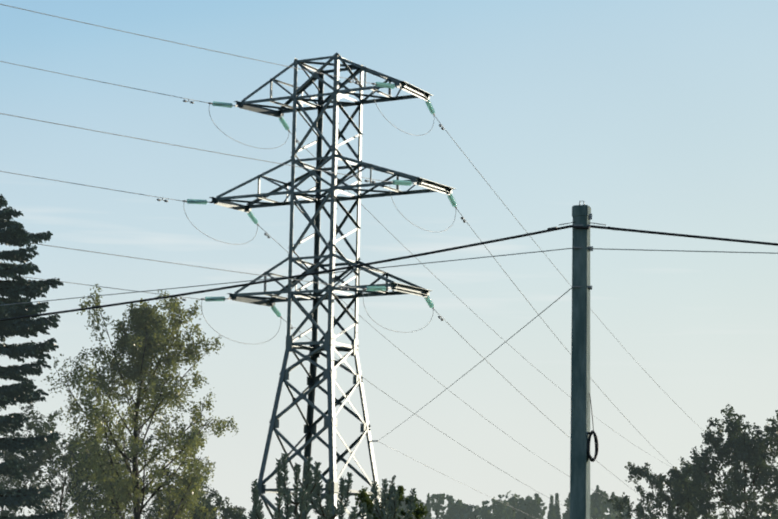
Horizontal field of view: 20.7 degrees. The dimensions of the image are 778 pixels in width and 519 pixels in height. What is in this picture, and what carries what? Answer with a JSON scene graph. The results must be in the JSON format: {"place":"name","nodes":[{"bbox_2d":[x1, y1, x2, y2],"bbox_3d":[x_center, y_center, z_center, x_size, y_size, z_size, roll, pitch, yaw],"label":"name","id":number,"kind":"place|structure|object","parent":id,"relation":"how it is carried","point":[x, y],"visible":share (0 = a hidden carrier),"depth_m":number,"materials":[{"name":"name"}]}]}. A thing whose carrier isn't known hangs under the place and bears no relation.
{"place":"outdoors","nodes":[
{"label":"outdoors","id":0,"kind":"place"},
{"bbox_2d":[0,402,65,515],"bbox_3d":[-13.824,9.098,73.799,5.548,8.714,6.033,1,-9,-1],"label":"low tree wood","id":1,"kind":"object","parent":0,"point":[7,455],"visible":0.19,"depth_m":74.13,"materials":[{"name":"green plant"}]},
{"bbox_2d":[41,284,238,518],"bbox_3d":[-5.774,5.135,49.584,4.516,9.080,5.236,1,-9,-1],"label":"birch wood","id":2,"kind":"object","parent":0,"point":[143,341],"visible":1,"depth_m":49.40,"materials":[{"name":"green plant"}]},
{"bbox_2d":[191,493,245,518],"bbox_3d":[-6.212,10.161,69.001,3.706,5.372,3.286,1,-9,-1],"label":"low tree wood","id":3,"kind":"object","parent":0,"point":[236,512],"visible":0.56,"depth_m":68.79,"materials":[{"name":"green plant"}]},
{"bbox_2d":[241,506,277,518],"bbox_3d":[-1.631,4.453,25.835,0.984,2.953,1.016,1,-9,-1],"label":"young pine wood","id":4,"kind":"object","parent":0,"point":[245,516],"visible":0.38,"depth_m":26.15,"materials":[{"name":"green plant"}]},
{"bbox_2d":[251,479,306,518],"bbox_3d":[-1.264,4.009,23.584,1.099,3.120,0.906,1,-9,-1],"label":"young pine wood","id":5,"kind":"object","parent":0,"point":[288,508],"visible":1,"depth_m":23.67,"materials":[{"name":"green plant"}]},
{"bbox_2d":[338,502,390,518],"bbox_3d":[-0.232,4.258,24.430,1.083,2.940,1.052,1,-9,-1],"label":"young pine wood","id":6,"kind":"object","parent":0,"point":[341,512],"visible":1,"depth_m":24.71,"materials":[{"name":"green plant"}]},
{"bbox_2d":[0,222,777,461],"bbox_3d":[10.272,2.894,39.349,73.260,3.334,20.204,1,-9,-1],"label":"pole cable","id":7,"kind":"object","parent":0,"point":[591,459],"visible":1,"depth_m":30.61,"materials":[{"name":"black rubber"}]},
{"bbox_2d":[0,0,777,518],"label":"sky","id":8,"kind":"structure","parent":0,"point":[653,115],"materials":[{"name":"blue"}]},
{"bbox_2d":[355,484,430,518],"bbox_3d":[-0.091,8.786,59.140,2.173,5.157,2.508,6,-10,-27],"label":"bush wood","id":9,"kind":"object","parent":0,"point":[362,496],"visible":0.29,"depth_m":59.39,"materials":[{"name":"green plant"}]},
{"bbox_2d":[371,475,415,518],"bbox_3d":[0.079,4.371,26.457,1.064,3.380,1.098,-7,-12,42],"label":"young pine wood","id":10,"kind":"object","parent":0,"point":[392,503],"visible":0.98,"depth_m":26.71,"materials":[{"name":"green plant"}]},
{"bbox_2d":[604,462,723,518],"bbox_3d":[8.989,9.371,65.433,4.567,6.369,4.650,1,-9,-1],"label":"tree wood","id":11,"kind":"object","parent":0,"point":[680,501],"visible":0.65,"depth_m":65.85,"materials":[{"name":"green plant"}]},
{"label":"terrain","id":12,"kind":"structure","parent":0,"visible":0},
{"bbox_2d":[0,194,65,518],"bbox_3d":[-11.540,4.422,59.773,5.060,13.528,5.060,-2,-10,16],"label":"spruce wood","id":13,"kind":"object","parent":12,"relation":"on","point":[13,233],"visible":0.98,"depth_m":59.72,"materials":[{"name":"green plant"}]},
{"bbox_2d":[0,410,151,518],"bbox_3d":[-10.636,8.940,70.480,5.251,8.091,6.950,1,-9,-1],"label":"low tree wood","id":14,"kind":"object","parent":12,"relation":"on","point":[38,454],"visible":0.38,"depth_m":71.14,"materials":[{"name":"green plant"}]},
{"bbox_2d":[33,432,169,518],"bbox_3d":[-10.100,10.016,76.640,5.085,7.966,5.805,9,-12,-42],"label":"low tree wood","id":15,"kind":"object","parent":12,"relation":"on","point":[57,488],"visible":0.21,"depth_m":77.23,"materials":[{"name":"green plant"}]},
{"bbox_2d":[110,456,218,518],"bbox_3d":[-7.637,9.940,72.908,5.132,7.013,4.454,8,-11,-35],"label":"low tree wood","id":16,"kind":"object","parent":12,"relation":"on","point":[153,510],"visible":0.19,"depth_m":73.28,"materials":[{"name":"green plant"}]},
{"bbox_2d":[250,452,332,518],"bbox_3d":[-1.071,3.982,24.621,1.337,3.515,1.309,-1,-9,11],"label":"young pine wood","id":17,"kind":"object","parent":12,"relation":"on","point":[307,478],"visible":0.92,"depth_m":24.69,"materials":[{"name":"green plant"}]},
{"bbox_2d":[291,470,352,518],"bbox_3d":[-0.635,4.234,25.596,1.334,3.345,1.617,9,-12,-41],"label":"young pine wood","id":18,"kind":"object","parent":12,"relation":"on","point":[343,494],"visible":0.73,"depth_m":25.67,"materials":[{"name":"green plant"}]},
{"bbox_2d":[209,52,454,518],"bbox_3d":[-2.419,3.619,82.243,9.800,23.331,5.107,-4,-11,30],"label":"transmission tower","id":19,"kind":"structure","parent":12,"relation":"on","point":[315,349],"depth_m":82.74,"materials":[{"name":"metal"}]},
{"bbox_2d":[157,80,465,328],"bbox_3d":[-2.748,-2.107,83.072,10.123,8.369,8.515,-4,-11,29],"label":"insulator strings","id":20,"kind":"object","parent":19,"relation":"attached to","point":[393,182],"visible":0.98,"depth_m":82.66,"materials":[{"name":"green glass"}]},
{"bbox_2d":[0,4,749,518],"bbox_3d":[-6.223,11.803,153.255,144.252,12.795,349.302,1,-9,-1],"label":"conductors","id":21,"kind":"object","parent":20,"relation":"hanging from","point":[288,252],"visible":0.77,"depth_m":80.90,"materials":[{"name":"silver metal"}]},
{"bbox_2d":[370,485,642,518],"bbox_3d":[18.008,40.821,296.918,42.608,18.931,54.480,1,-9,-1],"label":"forest","id":22,"kind":"object","parent":12,"relation":"on","point":[529,506],"visible":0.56,"depth_m":286.61,"materials":[{"name":"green plant"}]},
{"bbox_2d":[570,201,592,518],"bbox_3d":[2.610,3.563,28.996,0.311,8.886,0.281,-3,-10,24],"label":"concrete pole","id":23,"kind":"object","parent":12,"relation":"on","point":[582,248],"visible":0.94,"depth_m":29.26,"materials":[{"name":"grey concrete"}]},
{"bbox_2d":[0,248,777,518],"bbox_3d":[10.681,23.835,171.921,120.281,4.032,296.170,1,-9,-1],"label":"thin pole wires","id":24,"kind":"object","parent":23,"relation":"attached to","point":[417,264],"visible":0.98,"depth_m":31.87,"materials":[{"name":"grey metal"}]},
{"bbox_2d":[664,404,777,518],"bbox_3d":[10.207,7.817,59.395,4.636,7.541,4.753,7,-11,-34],"label":"tree","id":25,"kind":"object","parent":12,"relation":"on","point":[738,444],"visible":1,"depth_m":59.37,"materials":[{"name":"green plant"}]}
]}

